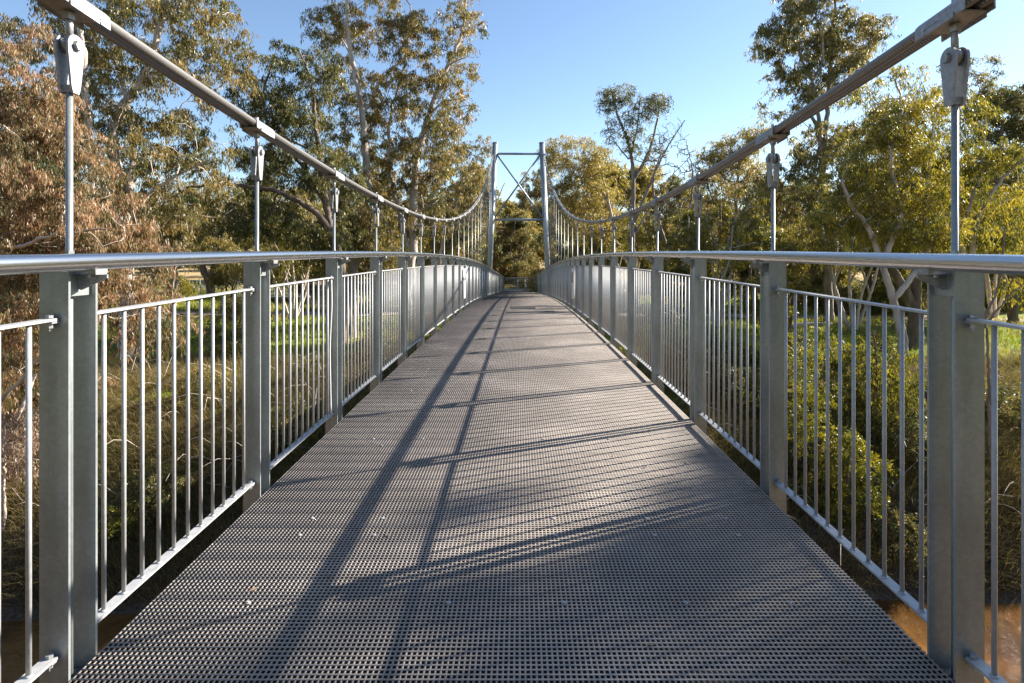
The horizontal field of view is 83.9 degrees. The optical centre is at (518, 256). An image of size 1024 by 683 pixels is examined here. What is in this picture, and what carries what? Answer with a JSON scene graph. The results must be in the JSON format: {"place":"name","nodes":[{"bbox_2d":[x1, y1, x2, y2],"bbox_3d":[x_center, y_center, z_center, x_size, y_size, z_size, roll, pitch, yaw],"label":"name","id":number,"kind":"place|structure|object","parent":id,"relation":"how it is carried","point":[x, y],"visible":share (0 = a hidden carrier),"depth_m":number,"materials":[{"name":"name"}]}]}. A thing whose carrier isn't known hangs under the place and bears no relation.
{"place":"outdoors","nodes":[
{"label":"outdoors","id":0,"kind":"place"},
{"bbox_2d":[1,600,1020,682],"bbox_3d":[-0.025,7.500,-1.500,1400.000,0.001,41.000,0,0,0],"label":"river water","id":1,"kind":"structure","parent":0,"point":[909,621],"depth_m":11.26,"materials":[{"name":"brown liquid"}]},
{"bbox_2d":[1,345,1020,565],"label":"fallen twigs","id":2,"kind":"object","parent":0,"point":[390,370],"depth_m":15.50,"materials":[{"name":"brown wood"}]},
{"bbox_2d":[0,255,1023,620],"bbox_3d":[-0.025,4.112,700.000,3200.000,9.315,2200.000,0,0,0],"label":"ground","id":3,"kind":"structure","parent":0,"point":[136,605],"depth_m":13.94,"materials":[{"name":"green plant"}]},
{"bbox_2d":[1,404,38,530],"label":"shrub","id":4,"kind":"object","parent":3,"relation":"on","point":[17,431],"visible":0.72,"depth_m":13.28,"materials":[{"name":"brown plant"}]},
{"bbox_2d":[0,98,94,321],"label":"gum tree","id":5,"kind":"object","parent":3,"relation":"on","point":[74,173],"visible":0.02,"depth_m":34.99,"materials":[{"name":"brown plant"}]},
{"bbox_2d":[7,116,114,232],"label":"gum tree","id":6,"kind":"object","parent":3,"relation":"on","point":[82,180],"visible":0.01,"depth_m":46.94,"materials":[{"name":"green plant"}]},
{"bbox_2d":[0,12,204,448],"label":"gum tree","id":7,"kind":"object","parent":3,"relation":"on","point":[90,235],"visible":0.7,"depth_m":14.68,"materials":[{"name":"brown plant"}]},
{"bbox_2d":[98,502,139,547],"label":"shrub","id":8,"kind":"object","parent":3,"relation":"on","point":[111,527],"visible":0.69,"depth_m":12.95,"materials":[{"name":"green plant"}]},
{"bbox_2d":[0,0,264,358],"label":"gum tree","id":9,"kind":"object","parent":3,"relation":"on","point":[97,60],"visible":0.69,"depth_m":23.62,"materials":[{"name":"green plant"}]},
{"bbox_2d":[111,457,198,526],"bbox_3d":[-8.723,5.544,13.704,1.954,1.470,1.678,0,0,22],"label":"shrub","id":10,"kind":"object","parent":3,"relation":"on","point":[151,478],"visible":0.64,"depth_m":13.46,"materials":[{"name":"green plant"}]},
{"bbox_2d":[102,172,229,311],"bbox_3d":[-22.297,-0.613,35.658,8.232,10.340,7.099,0,0,9],"label":"gum tree","id":11,"kind":"object","parent":3,"relation":"on","point":[193,190],"visible":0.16,"depth_m":36.40,"materials":[{"name":"green plant"}]},
{"bbox_2d":[145,212,204,305],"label":"gum tree","id":12,"kind":"object","parent":3,"relation":"on","point":[185,287],"visible":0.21,"depth_m":47.23,"materials":[{"name":"green plant"}]},
{"bbox_2d":[116,196,253,292],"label":"gum tree","id":13,"kind":"object","parent":3,"relation":"on","point":[194,231],"visible":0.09,"depth_m":40.57,"materials":[{"name":"green plant"}]},
{"bbox_2d":[149,174,249,297],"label":"gum tree","id":14,"kind":"object","parent":3,"relation":"on","point":[203,271],"visible":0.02,"depth_m":54.82,"materials":[{"name":"green plant"}]},
{"bbox_2d":[168,365,240,416],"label":"shrub","id":15,"kind":"object","parent":3,"relation":"on","point":[182,390],"visible":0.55,"depth_m":16.84,"materials":[{"name":"green plant"}]},
{"bbox_2d":[196,293,274,365],"bbox_3d":[-10.497,2.826,21.485,2.806,3.010,2.368,0,0,0],"label":"shrub","id":16,"kind":"object","parent":3,"relation":"on","point":[228,319],"visible":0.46,"depth_m":20.99,"materials":[{"name":"green plant"}]},
{"bbox_2d":[193,223,287,303],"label":"gum tree","id":17,"kind":"object","parent":3,"relation":"on","point":[231,248],"visible":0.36,"depth_m":37.56,"materials":[{"name":"green plant"}]},
{"bbox_2d":[189,177,306,293],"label":"gum tree","id":18,"kind":"object","parent":3,"relation":"on","point":[218,282],"visible":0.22,"depth_m":42.74,"materials":[{"name":"green plant"}]},
{"bbox_2d":[186,37,372,343],"bbox_3d":[-11.827,-3.162,28.947,8.886,15.434,5.983,0,0,0],"label":"gum tree","id":19,"kind":"object","parent":3,"relation":"on","point":[283,113],"visible":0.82,"depth_m":27.90,"materials":[{"name":"green plant"}]},
{"bbox_2d":[248,199,329,319],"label":"gum tree","id":20,"kind":"object","parent":3,"relation":"on","point":[280,248],"visible":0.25,"depth_m":35.56,"materials":[{"name":"green plant"}]},
{"bbox_2d":[270,393,325,455],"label":"shrub","id":21,"kind":"object","parent":3,"relation":"on","point":[314,433],"visible":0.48,"depth_m":15.08,"materials":[{"name":"green plant"}]},
{"bbox_2d":[236,282,359,298],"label":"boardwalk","id":22,"kind":"structure","parent":3,"relation":"on","point":[279,296],"depth_m":51.14,"materials":[{"name":"wood"}]},
{"bbox_2d":[274,186,324,293],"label":"gum tree","id":23,"kind":"object","parent":3,"relation":"on","point":[314,199],"visible":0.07,"depth_m":57.28,"materials":[{"name":"green plant"}]},
{"bbox_2d":[287,358,345,377],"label":"shrub","id":24,"kind":"object","parent":3,"relation":"on","point":[310,360],"visible":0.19,"depth_m":19.08,"materials":[{"name":"green plant"}]},
{"bbox_2d":[286,220,347,309],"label":"gum tree","id":25,"kind":"object","parent":3,"relation":"on","point":[310,287],"visible":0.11,"depth_m":42.18,"materials":[{"name":"green plant"}]},
{"bbox_2d":[278,190,355,306],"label":"gum tree","id":26,"kind":"object","parent":3,"relation":"on","point":[301,277],"visible":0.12,"depth_m":46.99,"materials":[{"name":"green plant"}]},
{"bbox_2d":[288,202,410,337],"bbox_3d":[-8.977,0.764,30.566,6.398,7.424,3.578,0,0,0],"label":"gum tree","id":27,"kind":"object","parent":3,"relation":"on","point":[382,234],"visible":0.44,"depth_m":29.95,"materials":[{"name":"green plant"}]},
{"bbox_2d":[243,0,490,325],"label":"gum tree","id":28,"kind":"object","parent":3,"relation":"on","point":[409,23],"visible":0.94,"depth_m":33.00,"materials":[{"name":"green plant"}]},
{"bbox_2d":[346,328,397,366],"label":"shrub","id":29,"kind":"object","parent":3,"relation":"on","point":[368,349],"visible":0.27,"depth_m":20.33,"materials":[{"name":"green plant"}]},
{"bbox_2d":[339,156,407,280],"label":"gum tree","id":30,"kind":"object","parent":3,"relation":"on","point":[360,269],"visible":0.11,"depth_m":59.38,"materials":[{"name":"green plant"}]},
{"bbox_2d":[345,205,430,311],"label":"gum tree","id":31,"kind":"object","parent":3,"relation":"on","point":[425,240],"visible":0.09,"depth_m":41.83,"materials":[{"name":"green plant"}]},
{"bbox_2d":[401,184,436,263],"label":"gum tree","id":32,"kind":"object","parent":3,"relation":"on","point":[421,203],"visible":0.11,"depth_m":98.27,"materials":[{"name":"green plant"}]},
{"bbox_2d":[405,190,474,265],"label":"gum tree","id":33,"kind":"object","parent":3,"relation":"on","point":[432,201],"visible":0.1,"depth_m":65.00,"materials":[{"name":"green plant"}]},
{"bbox_2d":[417,135,495,264],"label":"gum tree","id":34,"kind":"object","parent":3,"relation":"on","point":[466,207],"visible":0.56,"depth_m":44.18,"materials":[{"name":"green plant"}]},
{"bbox_2d":[435,188,494,249],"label":"gum tree","id":35,"kind":"object","parent":3,"relation":"on","point":[469,218],"visible":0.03,"depth_m":75.01,"materials":[{"name":"green plant"}]},
{"bbox_2d":[441,207,502,260],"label":"gum tree","id":36,"kind":"object","parent":3,"relation":"on","point":[483,240],"visible":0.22,"depth_m":51.13,"materials":[{"name":"green plant"}]},
{"bbox_2d":[460,162,520,274],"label":"gum tree","id":37,"kind":"object","parent":3,"relation":"on","point":[497,205],"visible":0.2,"depth_m":76.60,"materials":[{"name":"green plant"}]},
{"bbox_2d":[495,199,520,255],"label":"gum tree","id":38,"kind":"object","parent":3,"relation":"on","point":[509,206],"visible":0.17,"depth_m":90.66,"materials":[{"name":"green plant"}]},
{"bbox_2d":[0,0,1023,682],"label":"suspension footbridge","id":39,"kind":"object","parent":3,"relation":"on","point":[530,494],"visible":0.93,"depth_m":2.73,"materials":[{"name":"grey metal"}]},
{"bbox_2d":[245,323,888,682],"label":"leaf litter","id":40,"kind":"object","parent":39,"relation":"on","point":[254,588],"visible":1,"depth_m":2.56,"materials":[{"name":"brown plant"}]},
{"bbox_2d":[492,209,542,285],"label":"gum tree","id":41,"kind":"object","parent":3,"relation":"on","point":[507,248],"visible":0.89,"depth_m":76.22,"materials":[{"name":"green plant"}]},
{"bbox_2d":[496,210,542,268],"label":"gum tree","id":42,"kind":"object","parent":3,"relation":"on","point":[534,232],"visible":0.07,"depth_m":84.11,"materials":[{"name":"green plant"}]},
{"bbox_2d":[515,263,543,287],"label":"shrub","id":43,"kind":"object","parent":3,"relation":"on","point":[532,271],"visible":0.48,"depth_m":72.58,"materials":[{"name":"green plant"}]},
{"bbox_2d":[520,269,540,291],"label":"shrub","id":44,"kind":"object","parent":3,"relation":"on","point":[533,287],"visible":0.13,"depth_m":48.37,"materials":[{"name":"green plant"}]},
{"bbox_2d":[515,169,555,267],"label":"gum tree","id":45,"kind":"object","parent":3,"relation":"on","point":[534,193],"visible":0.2,"depth_m":95.65,"materials":[{"name":"green plant"}]},
{"bbox_2d":[529,202,559,262],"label":"gum tree","id":46,"kind":"object","parent":3,"relation":"on","point":[533,216],"visible":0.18,"depth_m":89.43,"materials":[{"name":"green plant"}]},
{"bbox_2d":[532,210,600,266],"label":"gum tree","id":47,"kind":"object","parent":3,"relation":"on","point":[539,240],"visible":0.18,"depth_m":68.46,"materials":[{"name":"green plant"}]},
{"bbox_2d":[532,134,629,253],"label":"gum tree","id":48,"kind":"object","parent":3,"relation":"on","point":[566,188],"visible":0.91,"depth_m":49.93,"materials":[{"name":"green plant"}]},
{"bbox_2d":[548,191,621,260],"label":"gum tree","id":49,"kind":"object","parent":3,"relation":"on","point":[568,248],"visible":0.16,"depth_m":57.35,"materials":[{"name":"green plant"}]},
{"bbox_2d":[566,159,652,274],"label":"gum tree","id":50,"kind":"object","parent":3,"relation":"on","point":[621,183],"visible":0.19,"depth_m":60.28,"materials":[{"name":"green plant"}]},
{"bbox_2d":[602,194,663,287],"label":"gum tree","id":51,"kind":"object","parent":3,"relation":"on","point":[626,223],"visible":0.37,"depth_m":52.92,"materials":[{"name":"green plant"}]},
{"bbox_2d":[594,163,683,291],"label":"gum tree","id":52,"kind":"object","parent":3,"relation":"on","point":[642,180],"visible":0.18,"depth_m":65.21,"materials":[{"name":"green plant"}]},
{"bbox_2d":[593,82,686,311],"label":"gum tree","id":53,"kind":"object","parent":3,"relation":"on","point":[607,95],"visible":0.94,"depth_m":41.97,"materials":[{"name":"green plant"}]},
{"bbox_2d":[638,272,650,292],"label":"shrub","id":54,"kind":"object","parent":3,"relation":"on","point":[644,282],"visible":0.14,"depth_m":64.94,"materials":[{"name":"green plant"}]},
{"bbox_2d":[618,210,688,298],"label":"gum tree","id":55,"kind":"object","parent":3,"relation":"on","point":[643,240],"visible":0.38,"depth_m":45.40,"materials":[{"name":"green plant"}]},
{"bbox_2d":[640,299,680,328],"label":"shrub","id":56,"kind":"object","parent":3,"relation":"on","point":[665,313],"visible":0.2,"depth_m":24.07,"materials":[{"name":"green plant"}]},
{"bbox_2d":[638,328,689,369],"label":"shrub","id":57,"kind":"object","parent":3,"relation":"on","point":[670,350],"visible":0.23,"depth_m":20.79,"materials":[{"name":"green plant"}]},
{"bbox_2d":[639,118,705,310],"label":"dead tree","id":58,"kind":"object","parent":3,"relation":"on","point":[676,206],"visible":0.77,"depth_m":40.01,"materials":[{"name":"grey plant"}]},
{"bbox_2d":[650,208,728,318],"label":"gum tree","id":59,"kind":"object","parent":3,"relation":"on","point":[683,217],"visible":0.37,"depth_m":37.47,"materials":[{"name":"green plant"}]},
{"bbox_2d":[651,174,728,285],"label":"gum tree","id":60,"kind":"object","parent":3,"relation":"on","point":[677,182],"visible":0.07,"depth_m":63.18,"materials":[{"name":"green plant"}]},
{"bbox_2d":[644,194,745,308],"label":"gum tree","id":61,"kind":"object","parent":3,"relation":"on","point":[668,228],"visible":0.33,"depth_m":43.96,"materials":[{"name":"green plant"}]},
{"bbox_2d":[663,203,750,305],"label":"gum tree","id":62,"kind":"object","parent":3,"relation":"on","point":[724,207],"visible":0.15,"depth_m":45.14,"materials":[{"name":"green plant"}]},
{"bbox_2d":[680,326,739,371],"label":"shrub","id":63,"kind":"object","parent":3,"relation":"on","point":[721,344],"visible":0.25,"depth_m":19.00,"materials":[{"name":"green plant"}]},
{"bbox_2d":[671,346,759,402],"bbox_3d":[6.073,3.684,17.503,2.687,2.021,2.308,0,0,16],"label":"shrub","id":64,"kind":"object","parent":3,"relation":"on","point":[726,375],"visible":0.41,"depth_m":17.10,"materials":[{"name":"green plant"}]},
{"bbox_2d":[665,185,770,326],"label":"gum tree","id":65,"kind":"object","parent":3,"relation":"on","point":[689,231],"visible":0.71,"depth_m":32.64,"materials":[{"name":"green plant"}]},
{"bbox_2d":[673,117,782,304],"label":"gum tree","id":66,"kind":"object","parent":3,"relation":"on","point":[711,158],"visible":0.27,"depth_m":48.03,"materials":[{"name":"green plant"}]},
{"bbox_2d":[707,332,759,375],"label":"shrub","id":67,"kind":"object","parent":3,"relation":"on","point":[757,358],"visible":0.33,"depth_m":19.63,"materials":[{"name":"green plant"}]},
{"bbox_2d":[716,382,759,421],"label":"shrub","id":68,"kind":"object","parent":3,"relation":"on","point":[743,400],"visible":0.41,"depth_m":16.49,"materials":[{"name":"green plant"}]},
{"bbox_2d":[699,166,821,318],"bbox_3d":[16.314,-0.802,37.980,7.130,10.622,8.268,0,0,-23],"label":"gum tree","id":69,"kind":"object","parent":3,"relation":"on","point":[788,213],"visible":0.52,"depth_m":36.60,"materials":[{"name":"green plant"}]},
{"bbox_2d":[736,223,820,327],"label":"gum tree","id":70,"kind":"object","parent":3,"relation":"on","point":[762,235],"visible":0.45,"depth_m":29.48,"materials":[{"name":"green plant"}]},
{"bbox_2d":[739,356,829,421],"bbox_3d":[7.956,3.886,16.990,2.797,2.137,2.688,0,0,31],"label":"shrub","id":71,"kind":"object","parent":3,"relation":"on","point":[789,372],"visible":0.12,"depth_m":16.64,"materials":[{"name":"green plant"}]},
{"bbox_2d":[723,178,849,291],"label":"gum tree","id":72,"kind":"object","parent":3,"relation":"on","point":[818,280],"visible":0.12,"depth_m":41.83,"materials":[{"name":"green plant"}]},
{"bbox_2d":[728,206,855,327],"bbox_3d":[15.792,0.674,33.158,6.711,7.612,7.230,0,0,31],"label":"gum tree","id":73,"kind":"object","parent":3,"relation":"on","point":[814,243],"visible":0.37,"depth_m":31.98,"materials":[{"name":"green plant"}]},
{"bbox_2d":[750,429,846,498],"bbox_3d":[7.136,5.149,14.549,2.443,1.837,2.098,0,0,-27],"label":"shrub","id":74,"kind":"object","parent":3,"relation":"on","point":[800,467],"visible":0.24,"depth_m":14.27,"materials":[{"name":"green plant"}]},
{"bbox_2d":[787,323,813,381],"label":"shrub","id":75,"kind":"object","parent":3,"relation":"on","point":[799,339],"visible":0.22,"depth_m":18.00,"materials":[{"name":"green plant"}]},
{"bbox_2d":[788,275,842,309],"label":"shrub","id":76,"kind":"object","parent":3,"relation":"on","point":[799,301],"visible":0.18,"depth_m":45.48,"materials":[{"name":"green plant"}]},
{"bbox_2d":[779,179,857,304],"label":"gum tree","id":77,"kind":"object","parent":3,"relation":"on","point":[803,203],"visible":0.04,"depth_m":50.54,"materials":[{"name":"green plant"}]},
{"bbox_2d":[743,0,901,320],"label":"gum tree","id":78,"kind":"object","parent":3,"relation":"on","point":[831,43],"visible":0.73,"depth_m":35.88,"materials":[{"name":"green plant"}]},
{"bbox_2d":[803,276,856,308],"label":"shrub","id":79,"kind":"object","parent":3,"relation":"on","point":[823,294],"visible":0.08,"depth_m":45.58,"materials":[{"name":"green plant"}]},
{"bbox_2d":[787,358,888,430],"bbox_3d":[9.136,3.981,16.522,2.931,2.205,2.518,0,0,4],"label":"shrub","id":80,"kind":"object","parent":3,"relation":"on","point":[845,401],"visible":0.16,"depth_m":15.86,"materials":[{"name":"green plant"}]},
{"bbox_2d":[787,325,899,534],"bbox_3d":[7.668,4.160,13.848,2.846,5.035,1.763,0,0,10],"label":"wattle bush","id":81,"kind":"object","parent":3,"relation":"on","point":[846,485],"visible":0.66,"depth_m":13.67,"materials":[{"name":"green plant"}]},
{"bbox_2d":[791,180,897,330],"bbox_3d":[17.941,-0.092,31.653,5.608,8.859,6.577,0,0,41],"label":"gum tree","id":82,"kind":"object","parent":3,"relation":"on","point":[851,246],"visible":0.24,"depth_m":31.09,"materials":[{"name":"green plant"}]},
{"bbox_2d":[818,285,876,315],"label":"shrub","id":83,"kind":"object","parent":3,"relation":"on","point":[856,295],"visible":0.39,"depth_m":40.18,"materials":[{"name":"green plant"}]},
{"bbox_2d":[844,273,862,293],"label":"shrub","id":84,"kind":"object","parent":3,"relation":"on","point":[858,288],"visible":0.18,"depth_m":57.22,"materials":[{"name":"green plant"}]},
{"bbox_2d":[787,323,926,444],"bbox_3d":[9.564,3.594,15.727,3.751,3.486,2.312,0,0,0],"label":"shrub","id":85,"kind":"object","parent":3,"relation":"on","point":[876,381],"visible":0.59,"depth_m":15.52,"materials":[{"name":"green plant"}]},
{"bbox_2d":[848,329,897,359],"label":"shrub","id":86,"kind":"object","parent":3,"relation":"on","point":[878,338],"visible":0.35,"depth_m":23.79,"materials":[{"name":"green plant"}]},
{"bbox_2d":[828,197,921,301],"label":"gum tree","id":87,"kind":"object","parent":3,"relation":"on","point":[879,274],"visible":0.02,"depth_m":43.70,"materials":[{"name":"green plant"}]},
{"bbox_2d":[822,159,943,303],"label":"gum tree","id":88,"kind":"object","parent":3,"relation":"on","point":[843,276],"visible":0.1,"depth_m":49.69,"materials":[{"name":"green plant"}]},
{"bbox_2d":[800,62,978,356],"bbox_3d":[14.525,-1.473,22.771,6.022,11.781,4.971,0,0,0],"label":"gum tree","id":89,"kind":"object","parent":3,"relation":"on","point":[896,136],"visible":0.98,"depth_m":21.97,"materials":[{"name":"green plant"}]},
{"bbox_2d":[857,274,926,316],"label":"shrub","id":90,"kind":"object","parent":3,"relation":"on","point":[878,291],"visible":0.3,"depth_m":39.85,"materials":[{"name":"green plant"}]},
{"bbox_2d":[860,508,926,567],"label":"shrub","id":91,"kind":"object","parent":3,"relation":"on","point":[895,518],"visible":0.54,"depth_m":13.06,"materials":[{"name":"green plant"}]},
{"bbox_2d":[837,125,950,349],"bbox_3d":[17.363,-1.027,26.473,5.522,10.817,2.936,0,0,7],"label":"gum tree","id":92,"kind":"object","parent":3,"relation":"on","point":[912,299],"visible":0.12,"depth_m":25.84,"materials":[{"name":"green plant"}]},
{"bbox_2d":[865,398,926,469],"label":"shrub","id":93,"kind":"object","parent":3,"relation":"on","point":[912,442],"visible":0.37,"depth_m":14.93,"materials":[{"name":"green plant"}]},
{"bbox_2d":[888,286,926,314],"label":"shrub","id":94,"kind":"object","parent":3,"relation":"on","point":[924,301],"visible":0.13,"depth_m":39.29,"materials":[{"name":"green plant"}]},
{"bbox_2d":[881,158,1019,285],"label":"gum tree","id":95,"kind":"object","parent":3,"relation":"on","point":[991,276],"visible":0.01,"depth_m":44.52,"materials":[{"name":"green plant"}]},
{"bbox_2d":[885,165,1023,253],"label":"gum tree","id":96,"kind":"object","parent":3,"relation":"on","point":[950,209],"visible":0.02,"depth_m":34.86,"materials":[{"name":"green plant"}]},
{"bbox_2d":[902,83,1023,254],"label":"gum tree","id":97,"kind":"object","parent":3,"relation":"on","point":[984,167],"visible":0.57,"depth_m":24.84,"materials":[{"name":"green plant"}]},
{"bbox_2d":[935,54,1023,323],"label":"gum tree","id":98,"kind":"object","parent":3,"relation":"on","point":[1009,99],"visible":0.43,"depth_m":33.97,"materials":[{"name":"green plant"}]},
{"bbox_2d":[938,178,1023,317],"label":"gum tree","id":99,"kind":"object","parent":3,"relation":"on","point":[989,294],"visible":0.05,"depth_m":37.78,"materials":[{"name":"green plant"}]},
{"bbox_2d":[969,196,1023,461],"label":"sapling","id":100,"kind":"object","parent":3,"relation":"on","point":[997,207],"visible":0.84,"depth_m":15.00,"materials":[{"name":"green plant"}]},
{"bbox_2d":[985,380,1020,430],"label":"shrub","id":101,"kind":"object","parent":3,"relation":"on","point":[1012,416],"visible":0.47,"depth_m":16.08,"materials":[{"name":"green plant"}]},
{"bbox_2d":[985,277,1023,312],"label":"shrub","id":102,"kind":"object","parent":3,"relation":"on","point":[1002,288],"visible":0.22,"depth_m":42.19,"materials":[{"name":"green plant"}]},
{"bbox_2d":[0,276,1023,528],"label":"dry grass","id":103,"kind":"structure","parent":0,"point":[208,308],"depth_m":28.43,"materials":[{"name":"plant"}]},
{"bbox_2d":[0,0,1023,250],"label":"sky","id":104,"kind":"structure","parent":0,"point":[544,63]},
{"bbox_2d":[1,284,1023,381],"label":"green grass","id":105,"kind":"structure","parent":0,"point":[514,287],"depth_m":31.07,"materials":[{"name":"green plant"}]},
{"bbox_2d":[106,311,1023,321],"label":"dirt track","id":106,"kind":"structure","parent":0,"point":[320,313],"depth_m":40.08,"materials":[{"name":"brown soil"}]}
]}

